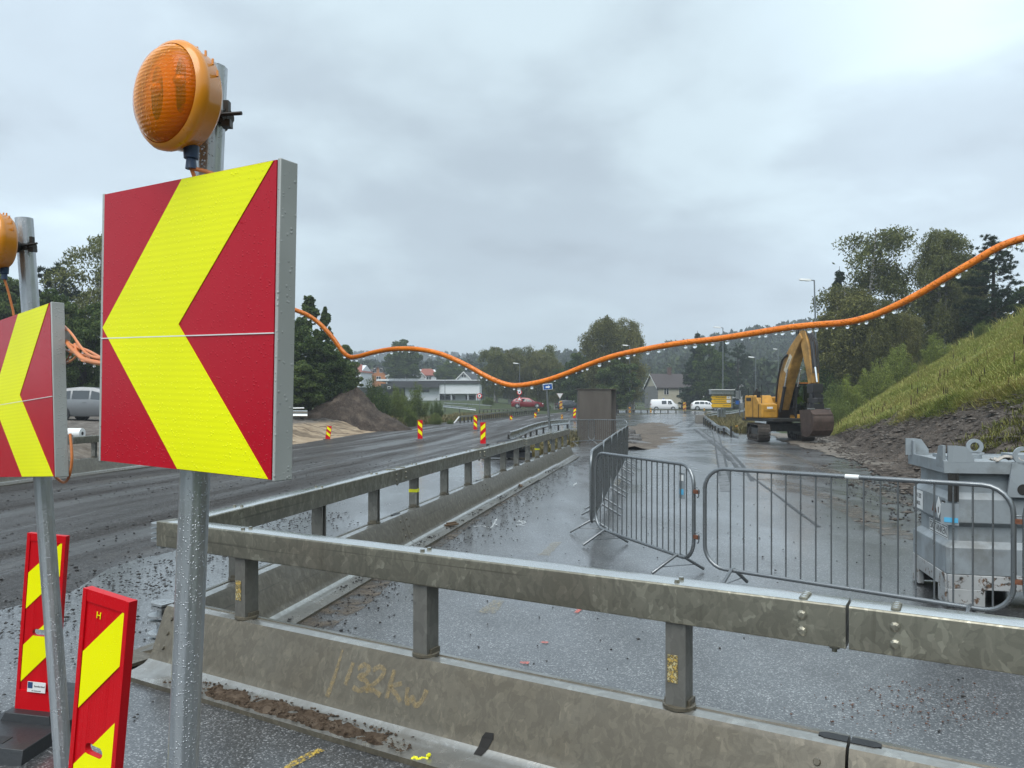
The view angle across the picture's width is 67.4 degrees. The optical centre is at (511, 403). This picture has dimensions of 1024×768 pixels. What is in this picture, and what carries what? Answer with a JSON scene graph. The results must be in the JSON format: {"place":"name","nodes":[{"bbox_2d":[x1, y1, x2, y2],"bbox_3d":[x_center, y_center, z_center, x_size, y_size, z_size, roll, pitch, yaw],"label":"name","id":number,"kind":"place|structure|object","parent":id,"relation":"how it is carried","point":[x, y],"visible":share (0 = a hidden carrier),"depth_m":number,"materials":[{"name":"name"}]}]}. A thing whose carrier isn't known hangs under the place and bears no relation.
{"place":"outdoors","nodes":[
{"label":"outdoors","id":0,"kind":"place"},
{"bbox_2d":[67,417,372,459],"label":"sand bank","id":1,"kind":"structure","parent":0,"point":[307,430],"depth_m":39.28,"materials":[{"name":"sand"}]},
{"bbox_2d":[10,287,85,320],"bbox_3d":[-28.445,-3.195,46.858,4.617,7.684,4.309,0,0,38],"label":"broadleaf tree","id":2,"kind":"object","parent":1,"relation":"on","point":[52,295],"visible":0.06,"depth_m":46.52,"materials":[{"name":"green plant"}]},
{"bbox_2d":[64,302,100,387],"bbox_3d":[-24.879,-2.691,44.745,4.270,6.722,4.470,0,0,12],"label":"broadleaf tree","id":3,"kind":"object","parent":1,"relation":"on","point":[86,333],"visible":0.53,"depth_m":44.42,"materials":[{"name":"green plant"}]},
{"bbox_2d":[67,387,99,419],"bbox_3d":[-19.003,0.040,35.600,4.455,1.604,2.090,0,0,-1],"label":"silver car","id":4,"kind":"object","parent":1,"relation":"on","point":[83,403],"visible":0.17,"depth_m":34.73,"materials":[{"name":"paint"}]},
{"bbox_2d":[295,295,322,410],"bbox_3d":[-14.270,-3.297,53.913,2.800,8.721,3.129,0,0,-17],"label":"poplar tree","id":5,"kind":"object","parent":1,"relation":"on","point":[308,305],"visible":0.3,"depth_m":53.71,"materials":[{"name":"green plant"}]},
{"bbox_2d":[293,360,325,419],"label":"broadleaf tree","id":6,"kind":"object","parent":1,"relation":"on","point":[306,395],"visible":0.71,"depth_m":45.54,"materials":[{"name":"green plant"}]},
{"bbox_2d":[294,318,328,390],"bbox_3d":[-14.257,-2.313,49.759,4.435,6.633,4.643,0,0,5],"label":"broadleaf tree","id":7,"kind":"object","parent":1,"relation":"on","point":[304,337],"visible":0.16,"depth_m":49.71,"materials":[{"name":"green plant"}]},
{"bbox_2d":[315,306,336,406],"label":"poplar tree","id":8,"kind":"object","parent":1,"relation":"on","point":[326,317],"visible":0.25,"depth_m":52.83,"materials":[{"name":"green plant"}]},
{"bbox_2d":[304,340,353,401],"bbox_3d":[-12.417,-1.586,51.005,3.619,5.291,3.767,0,0,-1],"label":"broadleaf tree","id":9,"kind":"object","parent":1,"relation":"on","point":[332,361],"visible":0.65,"depth_m":50.51,"materials":[{"name":"green plant"}]},
{"bbox_2d":[304,387,411,431],"bbox_3d":[-10.377,0.412,51.000,7.580,3.003,5.798,0,0,0],"label":"soil heap","id":10,"kind":"object","parent":1,"relation":"on","point":[357,408],"visible":0.94,"depth_m":49.41,"materials":[{"name":"soil"}]},
{"bbox_2d":[0,410,576,609],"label":"milled road","id":11,"kind":"structure","parent":0,"point":[118,508],"depth_m":14.81,"materials":[{"name":"asphalt"}]},
{"bbox_2d":[0,477,32,486],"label":"steel barrier","id":12,"kind":"object","parent":11,"relation":"on","point":[6,481],"visible":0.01,"depth_m":16.29,"materials":[{"name":"grey metal"}]},
{"bbox_2d":[52,435,152,479],"bbox_3d":[-10.446,1.264,19.200,0.780,0.950,4.143,0,0,7],"label":"steel barrier","id":13,"kind":"object","parent":11,"relation":"on","point":[93,465],"visible":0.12,"depth_m":19.00,"materials":[{"name":"grey metal"}]},
{"bbox_2d":[0,410,1023,767],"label":"road","id":14,"kind":"structure","parent":0,"point":[768,678],"depth_m":6.20,"materials":[{"name":"asphalt"}]},
{"bbox_2d":[0,213,72,767],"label":"chevron sign","id":15,"kind":"object","parent":14,"relation":"on","point":[36,439],"visible":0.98,"depth_m":2.95,"materials":[{"name":"red metal"}]},
{"bbox_2d":[65,326,99,366],"bbox_3d":[-1.402,-0.215,2.515,0.054,0.243,1.275,0,0,-38],"label":"cable bundle","id":16,"kind":"object","parent":15,"relation":"hanging from","point":[74,349],"visible":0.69,"depth_m":2.51,"materials":[{"name":"orange plastic"}]},
{"bbox_2d":[0,532,74,765],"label":"marker board","id":17,"kind":"object","parent":14,"relation":"on","point":[25,730],"visible":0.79,"depth_m":4.00,"materials":[{"name":"red plastic"}]},
{"bbox_2d":[68,586,137,767],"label":"marker board","id":18,"kind":"object","parent":14,"relation":"on","point":[104,667],"visible":1,"depth_m":2.47,"materials":[{"name":"red plastic"}]},
{"bbox_2d":[99,39,297,767],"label":"chevron sign","id":19,"kind":"object","parent":14,"relation":"on","point":[198,274],"visible":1,"depth_m":1.62,"materials":[{"name":"red metal"}]},
{"bbox_2d":[295,234,1023,390],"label":"orange cable","id":20,"kind":"object","parent":19,"relation":"hanging from","point":[990,252],"visible":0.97,"depth_m":1.45,"materials":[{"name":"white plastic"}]},
{"bbox_2d":[140,469,425,651],"bbox_3d":[-1.807,1.245,7.187,0.780,0.950,4.143,0,0,11],"label":"steel barrier","id":21,"kind":"object","parent":14,"relation":"on","point":[298,594],"visible":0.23,"depth_m":6.57,"materials":[{"name":"grey metal"}]},
{"bbox_2d":[390,449,499,547],"bbox_3d":[-0.992,1.245,11.261,0.780,0.950,4.143,0,0,11],"label":"steel barrier","id":22,"kind":"object","parent":14,"relation":"on","point":[425,519],"visible":0.9,"depth_m":10.73,"materials":[{"name":"grey metal"}]},
{"bbox_2d":[131,518,850,767],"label":"steel barrier","id":23,"kind":"object","parent":14,"relation":"on","point":[448,710],"visible":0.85,"depth_m":3.73,"materials":[{"name":"grey metal"}]},
{"bbox_2d":[163,681,413,751],"bbox_3d":[-1.278,1.669,4.217,1.860,0.030,0.176,0,0,30],"label":"flange grit","id":24,"kind":"object","parent":23,"relation":"on","point":[322,727],"visible":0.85,"depth_m":4.07,"materials":[{"name":"gravel"}]},
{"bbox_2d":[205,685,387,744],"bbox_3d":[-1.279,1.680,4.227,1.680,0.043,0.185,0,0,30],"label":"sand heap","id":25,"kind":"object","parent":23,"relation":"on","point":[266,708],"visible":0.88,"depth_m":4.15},
{"bbox_2d":[477,438,538,502],"bbox_3d":[-0.177,1.255,15.336,0.780,0.950,4.143,0,0,11],"label":"steel barrier","id":26,"kind":"object","parent":14,"relation":"on","point":[503,481],"visible":0.88,"depth_m":14.97,"materials":[{"name":"grey metal"}]},
{"bbox_2d":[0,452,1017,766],"bbox_3d":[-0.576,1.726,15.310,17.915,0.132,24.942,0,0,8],"label":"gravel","id":27,"kind":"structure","parent":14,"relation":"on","point":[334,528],"depth_m":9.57,"materials":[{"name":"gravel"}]},
{"bbox_2d":[491,437,531,457],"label":"barrier","id":28,"kind":"object","parent":14,"relation":"on","point":[510,454],"visible":0.19,"depth_m":24.35,"materials":[{"name":"grey metal"}]},
{"bbox_2d":[508,419,573,438],"bbox_3d":[1.362,1.402,34.556,0.813,1.100,19.325,0,0,11],"label":"guardrail","id":29,"kind":"object","parent":14,"relation":"on","point":[520,432],"visible":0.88,"depth_m":34.55,"materials":[{"name":"metal"}]},
{"bbox_2d":[522,433,562,480],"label":"steel barrier","id":30,"kind":"object","parent":14,"relation":"on","point":[539,466],"visible":0.85,"depth_m":19.17,"materials":[{"name":"grey metal"}]},
{"bbox_2d":[549,429,579,465],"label":"steel barrier","id":31,"kind":"object","parent":14,"relation":"on","point":[564,455],"visible":0.81,"depth_m":23.37,"materials":[{"name":"grey metal"}]},
{"bbox_2d":[390,411,756,455],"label":"verge grass","id":32,"kind":"structure","parent":14,"relation":"on","point":[728,420],"depth_m":58.59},
{"bbox_2d":[569,442,620,532],"bbox_3d":[1.210,1.148,10.877,0.617,1.117,2.269,0,0,11],"label":"crowd barrier","id":33,"kind":"object","parent":14,"relation":"on","point":[596,450],"visible":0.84,"depth_m":10.34,"materials":[{"name":"metal"}]},
{"bbox_2d":[575,389,615,441],"bbox_3d":[4.052,0.574,37.100,1.924,2.549,1.100,0,0,0],"label":"steel shield","id":34,"kind":"object","parent":14,"relation":"on","point":[596,403],"visible":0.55,"depth_m":36.60,"materials":[{"name":"metal"}]},
{"bbox_2d":[585,436,625,508],"bbox_3d":[1.626,1.148,13.118,0.617,1.117,2.269,0,0,11],"label":"crowd barrier","id":35,"kind":"object","parent":14,"relation":"on","point":[607,444],"visible":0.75,"depth_m":13.13,"materials":[{"name":"metal"}]},
{"bbox_2d":[301,444,912,626],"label":"mud tracks","id":36,"kind":"object","parent":14,"relation":"on","point":[351,604],"visible":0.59,"depth_m":10.02,"materials":[{"name":"soil"}]},
{"bbox_2d":[588,419,628,443],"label":"crowd barrier","id":37,"kind":"object","parent":14,"relation":"on","point":[602,428],"visible":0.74,"depth_m":34.29,"materials":[{"name":"metal"}]},
{"bbox_2d":[610,432,630,493],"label":"crowd barrier","id":38,"kind":"object","parent":14,"relation":"on","point":[614,437],"visible":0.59,"depth_m":15.74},
{"bbox_2d":[583,452,704,573],"bbox_3d":[1.420,1.148,8.491,0.617,1.117,2.290,0,0,-20],"label":"crowd barrier","id":39,"kind":"object","parent":14,"relation":"on","point":[621,536],"visible":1,"depth_m":8.25,"materials":[{"name":"metal"}]},
{"bbox_2d":[617,422,686,449],"bbox_3d":[8.415,1.740,47.964,5.915,0.322,36.968,0,0,9],"label":"dirt patch","id":40,"kind":"object","parent":14,"relation":"on","point":[653,433],"visible":0.62,"depth_m":44.38,"materials":[{"name":"soil"}]},
{"bbox_2d":[619,416,820,526],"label":"asphalt seams","id":41,"kind":"object","parent":14,"relation":"on","point":[729,458],"visible":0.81,"depth_m":24.78,"materials":[{"name":"asphalt"}]},
{"bbox_2d":[697,427,746,490],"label":"smooth strips","id":42,"kind":"object","parent":14,"relation":"on","point":[723,479],"visible":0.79,"depth_m":21.80,"materials":[{"name":"grey"}]},
{"bbox_2d":[742,329,833,441],"bbox_3d":[13.264,-0.965,37.298,2.956,5.600,5.916,0,0,3],"label":"excavator","id":43,"kind":"object","parent":14,"relation":"on","point":[778,411],"visible":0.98,"depth_m":36.83,"materials":[{"name":"metal"}]},
{"bbox_2d":[703,467,1021,612],"bbox_3d":[2.767,1.147,6.406,2.584,1.118,0.617,0,0,42],"label":"crowd barrier","id":44,"kind":"object","parent":14,"relation":"on","point":[949,513],"visible":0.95,"depth_m":6.21,"materials":[{"name":"metal"}]},
{"bbox_2d":[781,673,1008,734],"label":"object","id":45,"kind":"object","parent":14,"relation":"on","point":[913,706],"visible":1,"depth_m":4.31,"materials":[{"name":"gravel"}]},
{"bbox_2d":[848,598,1023,767],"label":"steel barrier","id":46,"kind":"object","parent":14,"relation":"on","point":[990,642],"visible":1,"depth_m":2.85,"materials":[{"name":"grey metal"}]},
{"bbox_2d":[905,438,1023,606],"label":"fuel tank","id":47,"kind":"object","parent":14,"relation":"on","point":[960,463],"visible":0.81,"depth_m":6.47,"materials":[{"name":"metal"}]},
{"bbox_2d":[0,0,1023,355],"label":"sky","id":48,"kind":"structure","parent":0,"point":[473,175],"materials":[{"name":"grey"}]},
{"bbox_2d":[312,395,800,432],"bbox_3d":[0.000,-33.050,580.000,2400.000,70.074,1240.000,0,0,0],"label":"ground","id":49,"kind":"structure","parent":0,"point":[502,403],"depth_m":123.91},
{"bbox_2d":[0,274,19,319],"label":"broadleaf tree","id":50,"kind":"object","parent":49,"relation":"on","point":[5,306],"visible":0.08,"depth_m":50.77,"materials":[{"name":"green plant"}]},
{"bbox_2d":[37,260,80,301],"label":"pine tree","id":51,"kind":"object","parent":49,"relation":"on","point":[49,283],"visible":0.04,"depth_m":61.81,"materials":[{"name":"green plant"}]},
{"bbox_2d":[40,234,101,372],"bbox_3d":[-30.945,-5.853,57.696,8.544,14.392,7.152,0,0,26],"label":"birch tree","id":52,"kind":"object","parent":49,"relation":"on","point":[85,299],"visible":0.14,"depth_m":56.93,"materials":[{"name":"green plant"}]},
{"bbox_2d":[334,344,360,385],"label":"broadleaf tree","id":53,"kind":"object","parent":49,"relation":"on","point":[348,350],"visible":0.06,"depth_m":71.91,"materials":[{"name":"green plant"}]},
{"bbox_2d":[355,364,373,387],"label":"red roof house","id":54,"kind":"structure","parent":49,"relation":"on","point":[366,372],"depth_m":217.94,"materials":[{"name":"tile"}]},
{"bbox_2d":[363,373,394,414],"bbox_3d":[-10.748,-0.428,60.131,2.682,3.877,3.180,0,0,-44],"label":"bush","id":55,"kind":"object","parent":49,"relation":"on","point":[373,397],"visible":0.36,"depth_m":59.77,"materials":[{"name":"green plant"}]},
{"bbox_2d":[305,350,476,362],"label":"distant ridge forest","id":56,"kind":"object","parent":49,"relation":"on","point":[381,356],"visible":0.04,"depth_m":776.71,"materials":[{"name":"plant"}]},
{"bbox_2d":[385,384,412,419],"bbox_3d":[-9.345,-0.058,61.866,2.257,3.404,2.423,0,0,-29],"label":"bush","id":57,"kind":"object","parent":49,"relation":"on","point":[399,405],"visible":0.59,"depth_m":61.52,"materials":[{"name":"green plant"}]},
{"bbox_2d":[382,339,422,378],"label":"broadleaf tree","id":58,"kind":"object","parent":49,"relation":"on","point":[402,365],"visible":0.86,"depth_m":185.77,"materials":[{"name":"green plant"}]},
{"bbox_2d":[398,407,418,426],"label":"bush","id":59,"kind":"object","parent":49,"relation":"on","point":[411,419],"visible":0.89,"depth_m":57.62,"materials":[{"name":"green plant"}]},
{"bbox_2d":[403,381,432,418],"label":"bush","id":60,"kind":"object","parent":49,"relation":"on","point":[416,405],"visible":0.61,"depth_m":69.54,"materials":[{"name":"green plant"}]},
{"bbox_2d":[376,379,481,400],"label":"flat building","id":61,"kind":"structure","parent":49,"relation":"on","point":[444,390],"depth_m":165.00,"materials":[{"name":"white concrete"}]},
{"bbox_2d":[433,362,463,379],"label":"broadleaf tree","id":62,"kind":"object","parent":49,"relation":"on","point":[446,373],"visible":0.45,"depth_m":194.77,"materials":[{"name":"green plant"}]},
{"bbox_2d":[454,409,535,422],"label":"rail fence","id":63,"kind":"object","parent":49,"relation":"on","point":[487,414],"visible":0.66,"depth_m":78.36,"materials":[{"name":"metal"}]},
{"bbox_2d":[477,346,514,402],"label":"birch tree","id":64,"kind":"object","parent":49,"relation":"on","point":[498,367],"visible":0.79,"depth_m":139.30,"materials":[{"name":"green plant"}]},
{"bbox_2d":[353,347,654,402],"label":"forest","id":65,"kind":"object","parent":49,"relation":"on","point":[563,358],"visible":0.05,"depth_m":291.92,"materials":[{"name":"plant"}]},
{"bbox_2d":[501,349,524,403],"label":"birch tree","id":66,"kind":"object","parent":49,"relation":"on","point":[512,359],"visible":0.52,"depth_m":141.03,"materials":[{"name":"green plant"}]},
{"bbox_2d":[510,344,533,397],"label":"birch tree","id":67,"kind":"object","parent":49,"relation":"on","point":[514,349],"visible":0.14,"depth_m":145.53,"materials":[{"name":"green plant"}]},
{"bbox_2d":[511,398,543,408],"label":"red car","id":68,"kind":"object","parent":49,"relation":"on","point":[527,402],"visible":0.91,"depth_m":105.19,"materials":[{"name":"paint"}]},
{"bbox_2d":[521,351,548,401],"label":"birch tree","id":69,"kind":"object","parent":49,"relation":"on","point":[534,363],"visible":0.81,"depth_m":139.07,"materials":[{"name":"green plant"}]},
{"bbox_2d":[529,344,557,403],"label":"birch tree","id":70,"kind":"object","parent":49,"relation":"on","point":[550,349],"visible":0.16,"depth_m":141.99,"materials":[{"name":"green plant"}]},
{"bbox_2d":[539,358,564,409],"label":"birch tree","id":71,"kind":"object","parent":49,"relation":"on","point":[553,365],"visible":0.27,"depth_m":137.49,"materials":[{"name":"green plant"}]},
{"bbox_2d":[548,367,569,409],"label":"broadleaf tree","id":72,"kind":"object","parent":49,"relation":"on","point":[558,382],"visible":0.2,"depth_m":127.07,"materials":[{"name":"green plant"}]},
{"bbox_2d":[561,352,594,402],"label":"broadleaf tree","id":73,"kind":"object","parent":49,"relation":"on","point":[572,382],"visible":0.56,"depth_m":121.30,"materials":[{"name":"green plant"}]},
{"bbox_2d":[577,314,627,388],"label":"birch tree","id":74,"kind":"object","parent":49,"relation":"on","point":[605,338],"visible":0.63,"depth_m":112.67,"materials":[{"name":"green plant"}]},
{"bbox_2d":[595,356,641,412],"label":"broadleaf tree","id":75,"kind":"object","parent":49,"relation":"on","point":[617,374],"visible":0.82,"depth_m":110.89,"materials":[{"name":"green plant"}]},
{"bbox_2d":[618,316,650,411],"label":"birch tree","id":76,"kind":"object","parent":49,"relation":"on","point":[634,339],"visible":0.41,"depth_m":116.12,"materials":[{"name":"green plant"}]},
{"bbox_2d":[650,399,677,408],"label":"white van","id":77,"kind":"object","parent":49,"relation":"on","point":[662,404],"visible":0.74,"depth_m":132.15,"materials":[{"name":"paint"}]},
{"bbox_2d":[643,367,703,407],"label":"cream house","id":78,"kind":"structure","parent":49,"relation":"on","point":[666,386],"depth_m":152.81,"materials":[{"name":"tile"}]},
{"bbox_2d":[676,331,711,409],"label":"conifer tree","id":79,"kind":"object","parent":49,"relation":"on","point":[686,396],"visible":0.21,"depth_m":139.44,"materials":[{"name":"green plant"}]},
{"bbox_2d":[688,343,734,409],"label":"broadleaf tree","id":80,"kind":"object","parent":49,"relation":"on","point":[706,375],"visible":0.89,"depth_m":134.41,"materials":[{"name":"green plant"}]},
{"bbox_2d":[703,416,738,437],"bbox_3d":[13.609,1.697,51.523,0.472,1.490,21.274,0,0,9],"label":"guardrail","id":81,"kind":"object","parent":49,"relation":"on","point":[724,429],"visible":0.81,"depth_m":47.18,"materials":[{"name":"metal"}]},
{"bbox_2d":[709,389,734,416],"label":"direction sign","id":82,"kind":"object","parent":49,"relation":"on","point":[721,401],"visible":0.98,"depth_m":72.04,"materials":[{"name":"metal"}]},
{"bbox_2d":[718,341,741,409],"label":"conifer tree","id":83,"kind":"object","parent":49,"relation":"on","point":[730,383],"visible":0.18,"depth_m":141.44,"materials":[{"name":"green plant"}]},
{"bbox_2d":[643,317,822,406],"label":"forest","id":84,"kind":"object","parent":49,"relation":"on","point":[768,350],"visible":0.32,"depth_m":296.48,"materials":[{"name":"plant"}]},
{"bbox_2d":[727,343,752,404],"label":"pine tree","id":85,"kind":"object","parent":49,"relation":"on","point":[741,362],"visible":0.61,"depth_m":145.30,"materials":[{"name":"green plant"}]},
{"bbox_2d":[771,433,893,470],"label":"dirt verge","id":86,"kind":"structure","parent":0,"point":[784,437],"depth_m":32.14,"materials":[{"name":"soil"}]},
{"bbox_2d":[828,391,1023,493],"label":"rock slope","id":87,"kind":"structure","parent":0,"point":[928,435],"depth_m":22.18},
{"bbox_2d":[804,392,1023,522],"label":"rubble","id":88,"kind":"object","parent":87,"relation":"on","point":[968,417],"visible":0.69,"depth_m":22.26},
{"bbox_2d":[950,404,1023,453],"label":"bank grass","id":89,"kind":"structure","parent":87,"relation":"on","point":[992,433],"depth_m":16.90,"materials":[{"name":"plant"}]},
{"bbox_2d":[830,313,1023,435],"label":"grass slope","id":90,"kind":"structure","parent":0,"point":[961,366],"depth_m":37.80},
{"bbox_2d":[798,356,845,405],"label":"bush","id":91,"kind":"object","parent":90,"relation":"on","point":[824,383],"visible":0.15,"depth_m":65.21,"materials":[{"name":"green plant"}]},
{"bbox_2d":[821,380,856,413],"bbox_3d":[22.926,-0.031,55.101,3.226,3.540,2.720,0,0,-20],"label":"bush","id":92,"kind":"object","parent":90,"relation":"on","point":[828,401],"visible":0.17,"depth_m":54.73,"materials":[{"name":"green plant"}]},
{"bbox_2d":[829,397,852,424],"bbox_3d":[20.025,0.525,47.018,1.832,2.044,1.558,0,0,3],"label":"bush","id":93,"kind":"object","parent":90,"relation":"on","point":[838,414],"visible":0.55,"depth_m":46.81,"materials":[{"name":"green plant"}]},
{"bbox_2d":[832,374,866,410],"bbox_3d":[24.525,-0.618,56.172,2.545,3.264,2.690,0,0,42],"label":"bush","id":94,"kind":"object","parent":90,"relation":"on","point":[848,392],"visible":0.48,"depth_m":55.58,"materials":[{"name":"green plant"}]},
{"bbox_2d":[812,284,896,393],"bbox_3d":[29.025,-4.689,66.094,7.415,11.508,7.130,0,0,23],"label":"birch tree","id":95,"kind":"object","parent":90,"relation":"on","point":[843,350],"visible":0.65,"depth_m":64.70,"materials":[{"name":"green plant"}]},
{"bbox_2d":[809,224,932,395],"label":"birch tree","id":96,"kind":"object","parent":90,"relation":"on","point":[891,282],"visible":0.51,"depth_m":66.79,"materials":[{"name":"green plant"}]},
{"bbox_2d":[856,358,895,400],"bbox_3d":[27.074,-1.839,56.949,2.959,3.300,2.516,0,0,41],"label":"bush","id":97,"kind":"object","parent":90,"relation":"on","point":[878,383],"visible":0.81,"depth_m":56.66,"materials":[{"name":"green plant"}]},
{"bbox_2d":[858,296,910,388],"bbox_3d":[30.295,-4.755,62.866,4.216,8.181,4.372,0,0,34],"label":"birch tree","id":98,"kind":"object","parent":90,"relation":"on","point":[880,334],"visible":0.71,"depth_m":62.32,"materials":[{"name":"green plant"}]},
{"bbox_2d":[880,342,919,382],"bbox_3d":[29.338,-2.965,58.090,2.880,3.619,3.092,0,0,-10],"label":"bush","id":99,"kind":"object","parent":90,"relation":"on","point":[898,363],"visible":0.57,"depth_m":57.57,"materials":[{"name":"green plant"}]},
{"bbox_2d":[894,310,924,369],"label":"birch tree","id":100,"kind":"object","parent":90,"relation":"on","point":[910,339],"visible":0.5,"depth_m":63.39,"materials":[{"name":"green plant"}]},
{"bbox_2d":[919,330,953,365],"bbox_3d":[31.011,-4.036,56.056,2.158,2.552,2.558,0,0,-5],"label":"bush","id":101,"kind":"object","parent":90,"relation":"on","point":[935,352],"visible":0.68,"depth_m":55.80,"materials":[{"name":"green plant"}]},
{"bbox_2d":[904,227,989,355],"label":"birch tree","id":102,"kind":"object","parent":90,"relation":"on","point":[937,256],"visible":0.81,"depth_m":65.04,"materials":[{"name":"green plant"}]},
{"bbox_2d":[913,303,1023,367],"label":"crest growth","id":103,"kind":"object","parent":90,"relation":"on","point":[961,341],"visible":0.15,"depth_m":51.84,"materials":[{"name":"plant"}]},
{"bbox_2d":[943,251,999,344],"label":"birch tree","id":104,"kind":"object","parent":90,"relation":"on","point":[964,329],"visible":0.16,"depth_m":65.23,"materials":[{"name":"green plant"}]},
{"bbox_2d":[958,306,997,339],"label":"broadleaf tree","id":105,"kind":"object","parent":90,"relation":"on","point":[968,330],"visible":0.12,"depth_m":64.19,"materials":[{"name":"green plant"}]},
{"bbox_2d":[952,234,1023,327],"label":"pine tree","id":106,"kind":"object","parent":90,"relation":"on","point":[997,296],"visible":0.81,"depth_m":59.58,"materials":[{"name":"green plant"}]},
{"bbox_2d":[996,286,1023,321],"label":"broadleaf tree","id":107,"kind":"object","parent":90,"relation":"on","point":[1009,308],"visible":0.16,"depth_m":61.60,"materials":[{"name":"green plant"}]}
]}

